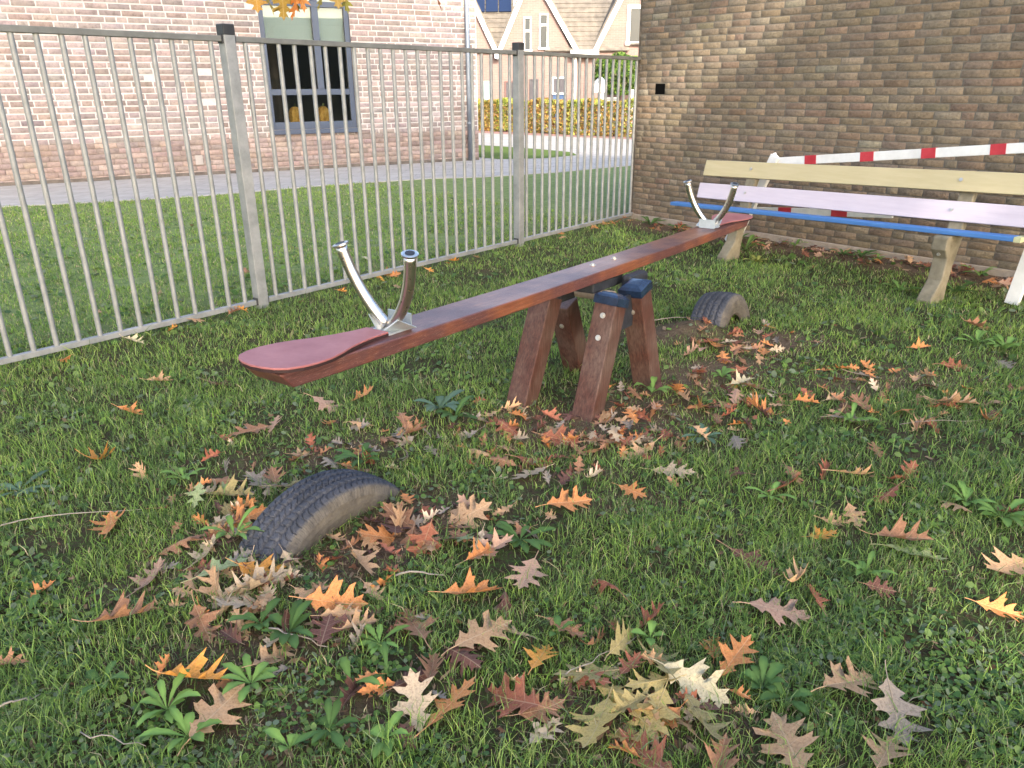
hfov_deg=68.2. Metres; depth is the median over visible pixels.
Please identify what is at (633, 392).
oak leaf
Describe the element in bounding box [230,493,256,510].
oak leaf
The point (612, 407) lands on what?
oak leaf
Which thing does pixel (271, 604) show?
weed plant
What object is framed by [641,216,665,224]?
weed plant
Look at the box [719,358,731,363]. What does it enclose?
oak leaf
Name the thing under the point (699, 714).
oak leaf
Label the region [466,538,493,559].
oak leaf
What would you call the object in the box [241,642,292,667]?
oak leaf
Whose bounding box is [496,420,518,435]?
oak leaf
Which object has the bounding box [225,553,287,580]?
oak leaf
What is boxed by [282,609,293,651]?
oak leaf
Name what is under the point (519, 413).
oak leaf
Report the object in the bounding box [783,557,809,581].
oak leaf
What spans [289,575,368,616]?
oak leaf
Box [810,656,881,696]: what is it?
oak leaf
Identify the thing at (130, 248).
lawn grass
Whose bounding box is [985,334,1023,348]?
weed plant
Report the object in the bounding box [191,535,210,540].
oak leaf
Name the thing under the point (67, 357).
oak leaf
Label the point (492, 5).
solar panel
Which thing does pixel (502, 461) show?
oak leaf
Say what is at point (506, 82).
door
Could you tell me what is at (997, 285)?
oak leaf
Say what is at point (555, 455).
oak leaf
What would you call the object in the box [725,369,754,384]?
oak leaf
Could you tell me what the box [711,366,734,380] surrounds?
weed plant
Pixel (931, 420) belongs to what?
twig
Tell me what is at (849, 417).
weed plant
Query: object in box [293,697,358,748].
weed plant
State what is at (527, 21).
window
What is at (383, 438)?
oak leaf
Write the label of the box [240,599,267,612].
oak leaf
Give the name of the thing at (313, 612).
oak leaf
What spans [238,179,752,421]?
seesaw
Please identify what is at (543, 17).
window
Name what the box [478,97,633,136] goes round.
hedge
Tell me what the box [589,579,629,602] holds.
oak leaf
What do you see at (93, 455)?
oak leaf
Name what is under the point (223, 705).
oak leaf
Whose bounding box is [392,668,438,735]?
oak leaf
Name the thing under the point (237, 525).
oak leaf
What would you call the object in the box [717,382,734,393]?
oak leaf
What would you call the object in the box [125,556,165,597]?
oak leaf
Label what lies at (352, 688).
oak leaf
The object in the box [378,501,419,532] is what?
oak leaf
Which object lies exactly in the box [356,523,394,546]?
oak leaf
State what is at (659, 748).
oak leaf
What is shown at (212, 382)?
oak leaf
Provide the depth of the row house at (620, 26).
29.97 m
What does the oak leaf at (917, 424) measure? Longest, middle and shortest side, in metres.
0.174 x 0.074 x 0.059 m
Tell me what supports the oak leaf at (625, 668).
on the ground at (538, 496)
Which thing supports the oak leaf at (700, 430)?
on the ground at (538, 496)
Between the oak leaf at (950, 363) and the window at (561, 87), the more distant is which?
the window at (561, 87)
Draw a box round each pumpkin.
[289,103,299,121]
[318,103,328,120]
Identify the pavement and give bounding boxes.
[0,128,631,205]
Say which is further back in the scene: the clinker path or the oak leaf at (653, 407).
the clinker path
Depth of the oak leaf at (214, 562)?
2.50 m
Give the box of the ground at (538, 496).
[0,166,1023,767]
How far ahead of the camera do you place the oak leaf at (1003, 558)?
2.51 m
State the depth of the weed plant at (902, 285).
5.99 m
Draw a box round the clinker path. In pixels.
[478,129,631,138]
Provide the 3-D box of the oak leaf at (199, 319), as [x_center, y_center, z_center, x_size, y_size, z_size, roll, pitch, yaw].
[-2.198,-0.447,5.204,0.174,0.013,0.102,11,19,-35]
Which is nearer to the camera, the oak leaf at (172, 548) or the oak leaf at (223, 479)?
the oak leaf at (172, 548)
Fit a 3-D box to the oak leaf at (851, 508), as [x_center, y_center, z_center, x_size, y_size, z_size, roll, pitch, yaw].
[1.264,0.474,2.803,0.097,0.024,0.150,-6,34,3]
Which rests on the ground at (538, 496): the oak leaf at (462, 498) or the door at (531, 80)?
the oak leaf at (462, 498)
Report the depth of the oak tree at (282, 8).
3.50 m
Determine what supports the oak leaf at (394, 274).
on the ground at (538, 496)
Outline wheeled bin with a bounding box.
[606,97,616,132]
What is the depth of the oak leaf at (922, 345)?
4.60 m
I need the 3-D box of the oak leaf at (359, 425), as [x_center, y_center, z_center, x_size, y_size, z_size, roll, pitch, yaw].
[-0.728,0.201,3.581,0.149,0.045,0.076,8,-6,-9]
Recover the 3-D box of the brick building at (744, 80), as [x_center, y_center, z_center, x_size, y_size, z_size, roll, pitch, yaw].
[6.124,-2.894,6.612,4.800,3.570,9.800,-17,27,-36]
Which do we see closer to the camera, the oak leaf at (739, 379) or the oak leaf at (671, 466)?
the oak leaf at (671, 466)
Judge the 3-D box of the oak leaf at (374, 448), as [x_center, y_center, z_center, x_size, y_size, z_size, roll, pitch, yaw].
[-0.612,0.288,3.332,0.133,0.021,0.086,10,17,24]
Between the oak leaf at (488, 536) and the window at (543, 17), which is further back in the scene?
the window at (543, 17)
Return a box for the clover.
[0,189,1023,767]
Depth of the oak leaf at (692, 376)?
4.18 m
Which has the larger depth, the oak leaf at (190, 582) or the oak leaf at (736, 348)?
the oak leaf at (736, 348)
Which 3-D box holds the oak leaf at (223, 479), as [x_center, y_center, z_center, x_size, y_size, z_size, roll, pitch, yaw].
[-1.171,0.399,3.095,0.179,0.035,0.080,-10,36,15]
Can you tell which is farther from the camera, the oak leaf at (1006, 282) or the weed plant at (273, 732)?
the oak leaf at (1006, 282)
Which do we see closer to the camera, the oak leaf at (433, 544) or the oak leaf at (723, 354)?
the oak leaf at (433, 544)
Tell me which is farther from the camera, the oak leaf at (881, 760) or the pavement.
the pavement
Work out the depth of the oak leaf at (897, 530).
2.67 m
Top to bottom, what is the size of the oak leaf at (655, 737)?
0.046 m
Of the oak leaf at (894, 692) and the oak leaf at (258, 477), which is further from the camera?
the oak leaf at (258, 477)
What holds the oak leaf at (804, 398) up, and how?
on the ground at (538, 496)
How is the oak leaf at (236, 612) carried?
on the ground at (538, 496)
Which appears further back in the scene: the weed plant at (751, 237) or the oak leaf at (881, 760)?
the weed plant at (751, 237)
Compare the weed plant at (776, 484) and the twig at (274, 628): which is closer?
the twig at (274, 628)
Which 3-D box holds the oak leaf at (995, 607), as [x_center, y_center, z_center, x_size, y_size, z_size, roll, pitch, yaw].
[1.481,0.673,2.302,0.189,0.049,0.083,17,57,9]
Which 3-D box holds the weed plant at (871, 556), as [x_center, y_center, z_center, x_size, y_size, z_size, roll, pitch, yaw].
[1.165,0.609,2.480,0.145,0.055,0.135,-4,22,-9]
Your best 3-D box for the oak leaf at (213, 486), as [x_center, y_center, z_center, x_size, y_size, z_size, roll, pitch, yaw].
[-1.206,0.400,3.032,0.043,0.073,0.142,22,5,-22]
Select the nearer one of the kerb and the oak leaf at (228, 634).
the oak leaf at (228, 634)
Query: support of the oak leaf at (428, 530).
on the ground at (538, 496)
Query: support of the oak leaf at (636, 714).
on the oak leaf at (619, 691)
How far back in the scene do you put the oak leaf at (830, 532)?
2.70 m
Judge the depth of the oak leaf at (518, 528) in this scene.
2.72 m
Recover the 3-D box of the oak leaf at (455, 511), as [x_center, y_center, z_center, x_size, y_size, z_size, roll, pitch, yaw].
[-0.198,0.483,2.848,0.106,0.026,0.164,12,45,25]
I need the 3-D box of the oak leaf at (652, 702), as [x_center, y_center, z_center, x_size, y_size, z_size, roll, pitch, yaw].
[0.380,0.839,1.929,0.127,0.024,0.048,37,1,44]
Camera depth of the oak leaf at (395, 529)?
2.73 m
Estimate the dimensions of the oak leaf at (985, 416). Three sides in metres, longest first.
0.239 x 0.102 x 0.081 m
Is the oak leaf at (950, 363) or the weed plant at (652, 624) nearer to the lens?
the weed plant at (652, 624)
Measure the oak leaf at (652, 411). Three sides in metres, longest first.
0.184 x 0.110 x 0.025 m
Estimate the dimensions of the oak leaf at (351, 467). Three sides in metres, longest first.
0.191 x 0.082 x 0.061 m
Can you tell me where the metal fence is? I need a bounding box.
[0,23,640,364]
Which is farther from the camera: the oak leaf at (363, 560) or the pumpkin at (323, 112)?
the pumpkin at (323, 112)
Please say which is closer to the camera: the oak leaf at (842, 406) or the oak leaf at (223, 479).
the oak leaf at (223, 479)
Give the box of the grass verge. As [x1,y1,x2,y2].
[479,145,575,158]
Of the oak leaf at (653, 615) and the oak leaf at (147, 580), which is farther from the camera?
the oak leaf at (147, 580)
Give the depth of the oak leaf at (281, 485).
3.00 m
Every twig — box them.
[0,509,139,525]
[0,694,40,706]
[80,731,145,746]
[268,627,327,646]
[395,570,442,575]
[559,635,637,680]
[900,419,982,424]
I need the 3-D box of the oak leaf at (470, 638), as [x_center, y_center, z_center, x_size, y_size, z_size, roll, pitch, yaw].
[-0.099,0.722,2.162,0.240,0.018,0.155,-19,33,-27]
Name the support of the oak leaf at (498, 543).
on the ground at (538, 496)
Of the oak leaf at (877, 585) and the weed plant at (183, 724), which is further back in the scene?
the oak leaf at (877, 585)
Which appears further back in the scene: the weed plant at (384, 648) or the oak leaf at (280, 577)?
the oak leaf at (280, 577)
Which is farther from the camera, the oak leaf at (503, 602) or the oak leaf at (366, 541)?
the oak leaf at (366, 541)
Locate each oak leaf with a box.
[0,645,27,664]
[58,354,73,361]
[71,591,160,621]
[75,441,114,459]
[88,507,125,537]
[111,401,143,414]
[119,333,143,343]
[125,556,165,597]
[139,371,171,380]
[145,647,227,679]
[155,536,193,556]
[177,683,251,755]
[180,556,247,582]
[182,570,197,592]
[183,534,215,570]
[184,486,216,494]
[184,589,221,643]
[186,318,203,322]
[186,480,205,507]
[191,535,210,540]
[193,565,218,607]
[200,378,239,385]
[204,473,252,495]
[208,476,215,492]
[208,476,246,485]
[211,574,242,608]
[213,619,244,644]
[214,514,234,539]
[218,593,280,608]
[220,502,235,514]
[221,496,259,511]
[225,498,265,527]
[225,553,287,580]
[226,306,240,316]
[226,606,254,640]
[227,571,264,594]
[227,585,242,601]
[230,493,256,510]
[232,423,277,434]
[236,523,250,533]
[237,486,255,499]
[237,557,290,594]
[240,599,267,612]
[241,571,276,584]
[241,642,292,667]
[242,469,278,490]
[254,591,276,605]
[258,583,276,611]
[259,476,297,486]
[261,482,272,500]
[263,466,285,484]
[266,415,281,436]
[271,568,299,586]
[282,477,301,487]
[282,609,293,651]
[288,583,314,600]
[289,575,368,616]
[302,604,324,620]
[305,393,343,413]
[310,602,361,620]
[310,613,344,651]
[320,457,337,468]
[332,607,377,628]
[334,462,376,472]
[340,675,366,709]
[343,421,373,429]
[348,540,380,574]
[351,385,373,400]
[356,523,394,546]
[360,534,379,551]
[361,444,379,450]
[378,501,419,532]
[379,518,409,535]
[379,666,438,696]
[380,436,390,444]
[387,270,400,276]
[389,420,429,436]
[390,503,406,534]
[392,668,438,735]
[394,607,438,649]
[395,412,413,429]
[400,523,415,548]
[406,510,443,556]
[414,530,439,553]
[414,677,475,736]
[415,651,446,682]
[420,544,435,559]
[423,445,438,456]
[428,568,503,594]
[438,643,484,676]
[441,609,511,655]
[445,531,474,541]
[446,525,476,527]
[447,499,468,518]
[448,494,491,528]
[449,527,476,545]
[455,528,513,565]
[456,493,469,508]
[466,448,490,458]
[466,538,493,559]
[480,522,492,541]
[483,671,557,717]
[488,454,523,468]
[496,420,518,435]
[497,589,513,618]
[505,454,548,469]
[505,550,547,588]
[505,689,564,723]
[510,410,528,419]
[512,464,552,478]
[514,521,537,535]
[523,644,557,674]
[531,415,543,419]
[531,423,580,445]
[535,615,586,637]
[536,485,592,511]
[544,426,559,433]
[551,454,568,457]
[554,658,636,683]
[557,669,611,689]
[560,432,582,440]
[565,684,622,747]
[567,436,588,454]
[573,455,584,473]
[579,433,622,443]
[585,684,642,702]
[586,430,597,443]
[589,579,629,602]
[598,439,608,449]
[604,406,616,424]
[604,619,633,660]
[606,424,622,442]
[606,727,640,741]
[609,687,655,712]
[609,695,650,727]
[614,432,636,447]
[614,481,646,499]
[614,650,646,678]
[619,728,672,767]
[621,430,642,443]
[623,408,638,422]
[623,435,661,459]
[625,669,686,693]
[625,676,680,742]
[626,435,646,446]
[627,386,642,400]
[637,638,687,681]
[639,599,663,627]
[640,460,695,478]
[647,657,730,709]
[647,692,678,730]
[647,730,659,744]
[649,403,661,417]
[651,400,662,409]
[657,429,670,444]
[667,381,685,390]
[677,681,731,740]
[678,389,690,401]
[680,338,698,354]
[685,373,698,381]
[688,424,710,441]
[701,338,719,342]
[704,733,739,767]
[706,338,727,346]
[712,413,722,425]
[716,351,730,363]
[716,539,779,575]
[716,634,758,682]
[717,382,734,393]
[718,400,732,407]
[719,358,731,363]
[721,467,755,476]
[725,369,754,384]
[726,388,743,403]
[727,432,746,448]
[728,328,742,334]
[730,344,742,351]
[731,364,749,373]
[732,379,764,388]
[732,597,811,626]
[747,393,781,414]
[752,711,818,767]
[755,352,763,363]
[757,347,770,357]
[768,471,800,490]
[782,460,803,484]
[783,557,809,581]
[789,392,818,402]
[802,526,836,539]
[804,582,829,616]
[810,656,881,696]
[813,510,850,525]
[818,459,831,479]
[820,414,862,421]
[822,464,874,473]
[826,389,848,404]
[826,401,847,419]
[835,402,851,413]
[842,369,879,378]
[843,498,867,526]
[849,392,870,409]
[857,576,896,599]
[859,514,933,540]
[861,732,911,767]
[867,442,882,459]
[871,660,931,745]
[873,480,904,502]
[878,544,947,560]
[882,471,905,478]
[899,460,919,478]
[904,256,912,262]
[908,415,925,430]
[911,337,930,348]
[914,419,924,435]
[918,384,939,387]
[922,417,937,424]
[926,389,979,403]
[935,357,971,371]
[938,499,970,513]
[959,264,979,271]
[960,316,991,328]
[964,592,1023,622]
[980,406,1003,419]
[982,277,995,282]
[982,546,1023,574]
[983,409,1001,420]
[990,283,1001,286]
[996,276,1010,285]
[996,360,1015,368]
[996,504,1022,511]
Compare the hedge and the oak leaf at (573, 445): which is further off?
the hedge
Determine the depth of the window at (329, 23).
15.06 m
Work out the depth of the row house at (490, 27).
30.52 m
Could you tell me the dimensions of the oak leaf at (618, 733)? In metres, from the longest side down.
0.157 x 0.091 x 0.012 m
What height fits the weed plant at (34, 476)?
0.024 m
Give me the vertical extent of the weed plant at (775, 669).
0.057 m
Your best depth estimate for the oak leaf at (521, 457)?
3.25 m
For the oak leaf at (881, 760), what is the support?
on the oak leaf at (894, 692)
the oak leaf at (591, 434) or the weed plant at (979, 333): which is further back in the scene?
the weed plant at (979, 333)
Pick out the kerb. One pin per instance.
(305, 187)
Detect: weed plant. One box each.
[0,470,52,496]
[18,594,40,615]
[79,661,128,697]
[136,669,200,727]
[138,708,221,751]
[160,467,205,479]
[198,506,261,539]
[221,653,277,702]
[226,598,280,631]
[261,599,312,648]
[265,727,299,751]
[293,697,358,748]
[332,442,378,466]
[339,657,379,696]
[356,624,409,654]
[370,711,408,759]
[373,641,416,678]
[413,389,464,411]
[435,395,477,421]
[487,521,555,552]
[549,615,574,636]
[631,620,665,645]
[634,376,672,392]
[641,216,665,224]
[666,224,691,229]
[682,423,721,443]
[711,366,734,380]
[738,655,785,699]
[741,234,765,248]
[742,254,766,261]
[745,481,797,502]
[760,675,811,714]
[782,239,807,245]
[828,249,851,254]
[833,402,879,422]
[839,551,897,575]
[848,249,876,256]
[882,280,921,290]
[940,480,997,505]
[946,282,976,292]
[957,329,1000,342]
[959,265,996,275]
[976,498,1023,526]
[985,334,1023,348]
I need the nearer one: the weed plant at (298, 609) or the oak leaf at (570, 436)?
the weed plant at (298, 609)
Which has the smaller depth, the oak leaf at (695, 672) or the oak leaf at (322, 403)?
the oak leaf at (695, 672)
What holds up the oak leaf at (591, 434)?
on the ground at (538, 496)
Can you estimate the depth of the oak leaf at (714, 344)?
4.64 m
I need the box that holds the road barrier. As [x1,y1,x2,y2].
[725,143,1023,305]
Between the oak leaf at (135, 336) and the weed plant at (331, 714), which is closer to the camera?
the weed plant at (331, 714)
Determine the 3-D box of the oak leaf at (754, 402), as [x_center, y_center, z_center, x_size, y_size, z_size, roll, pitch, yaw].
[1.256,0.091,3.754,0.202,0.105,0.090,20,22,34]
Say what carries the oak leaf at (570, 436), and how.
on the oak leaf at (555, 438)
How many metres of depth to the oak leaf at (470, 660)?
2.09 m
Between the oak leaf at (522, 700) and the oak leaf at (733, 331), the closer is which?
the oak leaf at (522, 700)
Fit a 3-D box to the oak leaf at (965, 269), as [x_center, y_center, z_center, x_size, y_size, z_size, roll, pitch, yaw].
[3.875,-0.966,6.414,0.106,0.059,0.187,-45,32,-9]
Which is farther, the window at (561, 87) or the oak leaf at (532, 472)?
the window at (561, 87)
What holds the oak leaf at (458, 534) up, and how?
on the ground at (538, 496)
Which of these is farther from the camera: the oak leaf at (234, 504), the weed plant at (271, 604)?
the oak leaf at (234, 504)
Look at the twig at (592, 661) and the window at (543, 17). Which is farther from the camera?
the window at (543, 17)
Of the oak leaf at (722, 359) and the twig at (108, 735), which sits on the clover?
the twig at (108, 735)
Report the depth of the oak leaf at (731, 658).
2.11 m
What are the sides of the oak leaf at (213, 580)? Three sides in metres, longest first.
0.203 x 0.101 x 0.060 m
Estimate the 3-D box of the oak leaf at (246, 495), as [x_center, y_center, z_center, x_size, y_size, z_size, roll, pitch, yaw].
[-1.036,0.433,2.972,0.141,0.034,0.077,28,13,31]
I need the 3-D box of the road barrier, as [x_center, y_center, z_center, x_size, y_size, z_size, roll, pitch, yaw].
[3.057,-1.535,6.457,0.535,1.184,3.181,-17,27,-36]
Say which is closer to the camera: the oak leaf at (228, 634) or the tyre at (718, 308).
the oak leaf at (228, 634)
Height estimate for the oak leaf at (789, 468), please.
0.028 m
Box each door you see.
[505,81,512,117]
[530,79,538,118]
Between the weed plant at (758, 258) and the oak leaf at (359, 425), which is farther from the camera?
the weed plant at (758, 258)
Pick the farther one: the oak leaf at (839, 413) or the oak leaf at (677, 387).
the oak leaf at (677, 387)
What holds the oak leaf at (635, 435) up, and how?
on the ground at (538, 496)
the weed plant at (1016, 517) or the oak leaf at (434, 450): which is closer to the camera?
the weed plant at (1016, 517)
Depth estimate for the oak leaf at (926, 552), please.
2.61 m
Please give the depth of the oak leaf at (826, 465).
3.13 m
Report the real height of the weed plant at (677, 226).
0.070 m
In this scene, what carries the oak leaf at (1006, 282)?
on the ground at (538, 496)
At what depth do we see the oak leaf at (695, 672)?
2.01 m
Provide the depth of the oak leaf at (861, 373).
4.17 m
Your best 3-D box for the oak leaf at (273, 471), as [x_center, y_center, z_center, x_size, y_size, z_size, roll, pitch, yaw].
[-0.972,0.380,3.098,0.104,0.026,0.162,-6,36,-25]
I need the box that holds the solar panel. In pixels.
[476,0,510,11]
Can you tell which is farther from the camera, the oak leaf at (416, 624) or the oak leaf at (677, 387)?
the oak leaf at (677, 387)
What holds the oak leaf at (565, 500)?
on the ground at (538, 496)
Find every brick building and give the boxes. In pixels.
[0,0,478,185]
[631,0,1023,276]
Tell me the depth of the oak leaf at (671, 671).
2.10 m
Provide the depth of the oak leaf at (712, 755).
1.79 m
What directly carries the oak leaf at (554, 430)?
on the ground at (538, 496)
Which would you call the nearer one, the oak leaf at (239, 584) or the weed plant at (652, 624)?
the weed plant at (652, 624)
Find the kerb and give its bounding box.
[1,165,630,207]
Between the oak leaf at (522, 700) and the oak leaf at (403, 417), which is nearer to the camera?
the oak leaf at (522, 700)
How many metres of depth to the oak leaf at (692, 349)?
4.52 m
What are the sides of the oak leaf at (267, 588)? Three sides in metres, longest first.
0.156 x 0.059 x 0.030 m
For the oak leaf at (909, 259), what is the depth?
6.84 m
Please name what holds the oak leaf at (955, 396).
on the ground at (538, 496)
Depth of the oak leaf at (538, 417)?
3.69 m
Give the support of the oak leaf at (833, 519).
on the ground at (538, 496)
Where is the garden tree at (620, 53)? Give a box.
[595,51,637,107]
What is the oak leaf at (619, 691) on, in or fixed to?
on the ground at (538, 496)
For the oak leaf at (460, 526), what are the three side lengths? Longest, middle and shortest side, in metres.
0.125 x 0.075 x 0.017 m
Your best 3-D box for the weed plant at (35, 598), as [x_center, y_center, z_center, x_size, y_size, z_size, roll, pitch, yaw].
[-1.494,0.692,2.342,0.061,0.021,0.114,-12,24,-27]
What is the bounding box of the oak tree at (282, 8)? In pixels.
[245,0,441,19]
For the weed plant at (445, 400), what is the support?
on the ground at (538, 496)
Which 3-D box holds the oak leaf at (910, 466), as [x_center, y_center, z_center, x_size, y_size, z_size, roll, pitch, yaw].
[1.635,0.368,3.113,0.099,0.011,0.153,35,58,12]
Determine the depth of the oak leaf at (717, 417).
3.69 m
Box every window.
[258,0,357,134]
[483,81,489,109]
[523,17,532,50]
[538,13,548,48]
[552,77,563,93]
[625,5,640,44]
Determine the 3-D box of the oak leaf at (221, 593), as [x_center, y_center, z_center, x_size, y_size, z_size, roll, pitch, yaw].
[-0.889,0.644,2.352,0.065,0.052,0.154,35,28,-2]
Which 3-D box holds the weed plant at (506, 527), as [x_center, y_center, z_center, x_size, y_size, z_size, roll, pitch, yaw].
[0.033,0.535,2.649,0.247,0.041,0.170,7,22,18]
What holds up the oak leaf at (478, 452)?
on the ground at (538, 496)
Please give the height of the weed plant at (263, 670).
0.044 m
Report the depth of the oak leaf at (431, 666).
2.06 m
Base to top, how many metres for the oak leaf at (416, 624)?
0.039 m
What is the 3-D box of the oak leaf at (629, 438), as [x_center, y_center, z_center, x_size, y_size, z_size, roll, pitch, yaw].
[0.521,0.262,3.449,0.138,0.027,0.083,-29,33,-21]
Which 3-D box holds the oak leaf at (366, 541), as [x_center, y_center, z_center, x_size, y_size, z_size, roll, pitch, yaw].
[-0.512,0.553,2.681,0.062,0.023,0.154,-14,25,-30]
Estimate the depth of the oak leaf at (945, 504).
2.86 m
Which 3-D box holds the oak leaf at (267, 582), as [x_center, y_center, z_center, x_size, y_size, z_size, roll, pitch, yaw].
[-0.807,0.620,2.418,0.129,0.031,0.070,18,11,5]
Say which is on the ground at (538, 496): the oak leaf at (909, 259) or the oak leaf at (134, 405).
the oak leaf at (134, 405)
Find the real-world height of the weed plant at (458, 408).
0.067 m
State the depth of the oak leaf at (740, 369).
4.28 m
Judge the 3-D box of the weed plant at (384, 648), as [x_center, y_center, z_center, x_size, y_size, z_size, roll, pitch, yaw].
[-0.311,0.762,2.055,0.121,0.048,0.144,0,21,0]
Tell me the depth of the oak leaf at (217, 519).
2.78 m
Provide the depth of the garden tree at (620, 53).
26.81 m
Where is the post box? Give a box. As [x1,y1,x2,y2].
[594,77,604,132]
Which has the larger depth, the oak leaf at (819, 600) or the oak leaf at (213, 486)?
the oak leaf at (213, 486)
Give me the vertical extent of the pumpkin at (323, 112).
0.451 m
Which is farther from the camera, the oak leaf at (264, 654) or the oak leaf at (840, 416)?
the oak leaf at (840, 416)
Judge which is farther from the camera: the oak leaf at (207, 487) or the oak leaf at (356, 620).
the oak leaf at (207, 487)
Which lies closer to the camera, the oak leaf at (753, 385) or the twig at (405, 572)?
the twig at (405, 572)
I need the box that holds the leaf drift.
[21,223,1023,758]
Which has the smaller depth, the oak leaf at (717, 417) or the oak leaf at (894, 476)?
the oak leaf at (894, 476)
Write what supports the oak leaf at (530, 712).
on the ground at (538, 496)
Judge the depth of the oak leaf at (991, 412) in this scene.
3.64 m
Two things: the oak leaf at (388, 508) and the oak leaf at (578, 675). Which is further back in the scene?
the oak leaf at (388, 508)
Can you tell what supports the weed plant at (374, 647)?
on the ground at (538, 496)
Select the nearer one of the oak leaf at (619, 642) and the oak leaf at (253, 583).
the oak leaf at (619, 642)
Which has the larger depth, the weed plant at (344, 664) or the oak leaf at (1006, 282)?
the oak leaf at (1006, 282)
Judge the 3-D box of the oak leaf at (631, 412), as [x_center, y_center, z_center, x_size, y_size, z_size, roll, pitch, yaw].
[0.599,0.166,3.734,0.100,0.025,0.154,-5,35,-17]
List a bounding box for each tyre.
[238,469,400,563]
[690,291,749,327]
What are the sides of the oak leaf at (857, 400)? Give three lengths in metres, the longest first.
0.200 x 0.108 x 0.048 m
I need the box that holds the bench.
[670,160,1023,305]
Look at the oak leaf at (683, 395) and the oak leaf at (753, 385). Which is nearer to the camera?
the oak leaf at (683, 395)
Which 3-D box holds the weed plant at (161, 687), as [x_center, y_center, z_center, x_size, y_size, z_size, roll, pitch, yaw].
[-0.878,0.811,1.947,0.151,0.058,0.161,-9,23,-20]
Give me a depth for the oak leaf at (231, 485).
2.99 m
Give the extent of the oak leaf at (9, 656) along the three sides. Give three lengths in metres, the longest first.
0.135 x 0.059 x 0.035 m
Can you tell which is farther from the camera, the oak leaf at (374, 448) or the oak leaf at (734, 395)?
the oak leaf at (734, 395)
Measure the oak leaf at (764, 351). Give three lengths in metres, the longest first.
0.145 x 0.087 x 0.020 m
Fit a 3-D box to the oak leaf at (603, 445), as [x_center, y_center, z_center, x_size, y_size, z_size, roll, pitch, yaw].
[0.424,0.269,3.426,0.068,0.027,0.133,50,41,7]
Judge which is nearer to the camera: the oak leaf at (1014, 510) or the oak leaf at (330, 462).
the oak leaf at (1014, 510)
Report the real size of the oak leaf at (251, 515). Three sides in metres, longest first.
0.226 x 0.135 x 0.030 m
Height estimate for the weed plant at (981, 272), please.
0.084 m
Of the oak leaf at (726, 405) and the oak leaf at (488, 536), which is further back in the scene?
the oak leaf at (726, 405)
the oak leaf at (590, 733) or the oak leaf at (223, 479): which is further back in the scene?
the oak leaf at (223, 479)
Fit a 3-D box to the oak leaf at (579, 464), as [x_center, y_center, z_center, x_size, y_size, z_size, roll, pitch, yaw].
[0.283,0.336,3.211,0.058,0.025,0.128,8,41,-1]
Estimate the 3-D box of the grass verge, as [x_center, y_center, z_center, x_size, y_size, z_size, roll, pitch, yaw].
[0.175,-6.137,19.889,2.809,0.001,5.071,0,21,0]
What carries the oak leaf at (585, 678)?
on the ground at (538, 496)
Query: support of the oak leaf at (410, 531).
on the ground at (538, 496)
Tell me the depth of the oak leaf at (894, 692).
1.93 m
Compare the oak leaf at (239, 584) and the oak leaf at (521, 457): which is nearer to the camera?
the oak leaf at (239, 584)
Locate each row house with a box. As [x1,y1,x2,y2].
[475,0,513,127]
[493,0,628,128]
[583,0,640,127]
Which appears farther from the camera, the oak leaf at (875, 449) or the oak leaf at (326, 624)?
the oak leaf at (875, 449)
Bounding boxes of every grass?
[0,181,607,369]
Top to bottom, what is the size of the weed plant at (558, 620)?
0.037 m
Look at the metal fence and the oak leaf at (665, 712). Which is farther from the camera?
the metal fence
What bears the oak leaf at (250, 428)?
on the oak leaf at (274, 422)
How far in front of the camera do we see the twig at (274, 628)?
2.17 m
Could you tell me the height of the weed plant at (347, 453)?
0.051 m
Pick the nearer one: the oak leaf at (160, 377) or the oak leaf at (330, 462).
the oak leaf at (330, 462)
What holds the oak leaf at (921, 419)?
on the ground at (538, 496)
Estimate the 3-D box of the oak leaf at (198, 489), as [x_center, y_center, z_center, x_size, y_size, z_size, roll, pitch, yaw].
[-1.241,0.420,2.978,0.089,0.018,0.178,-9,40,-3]
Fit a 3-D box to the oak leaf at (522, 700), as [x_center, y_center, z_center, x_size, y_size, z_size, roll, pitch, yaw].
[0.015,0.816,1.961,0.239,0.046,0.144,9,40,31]
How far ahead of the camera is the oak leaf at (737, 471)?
3.14 m
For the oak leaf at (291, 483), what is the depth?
3.01 m
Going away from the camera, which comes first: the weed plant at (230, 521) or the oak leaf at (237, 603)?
the oak leaf at (237, 603)
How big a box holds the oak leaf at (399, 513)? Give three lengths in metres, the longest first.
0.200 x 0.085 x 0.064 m
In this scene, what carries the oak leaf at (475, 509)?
on the ground at (538, 496)
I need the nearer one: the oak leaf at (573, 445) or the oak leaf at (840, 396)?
the oak leaf at (573, 445)

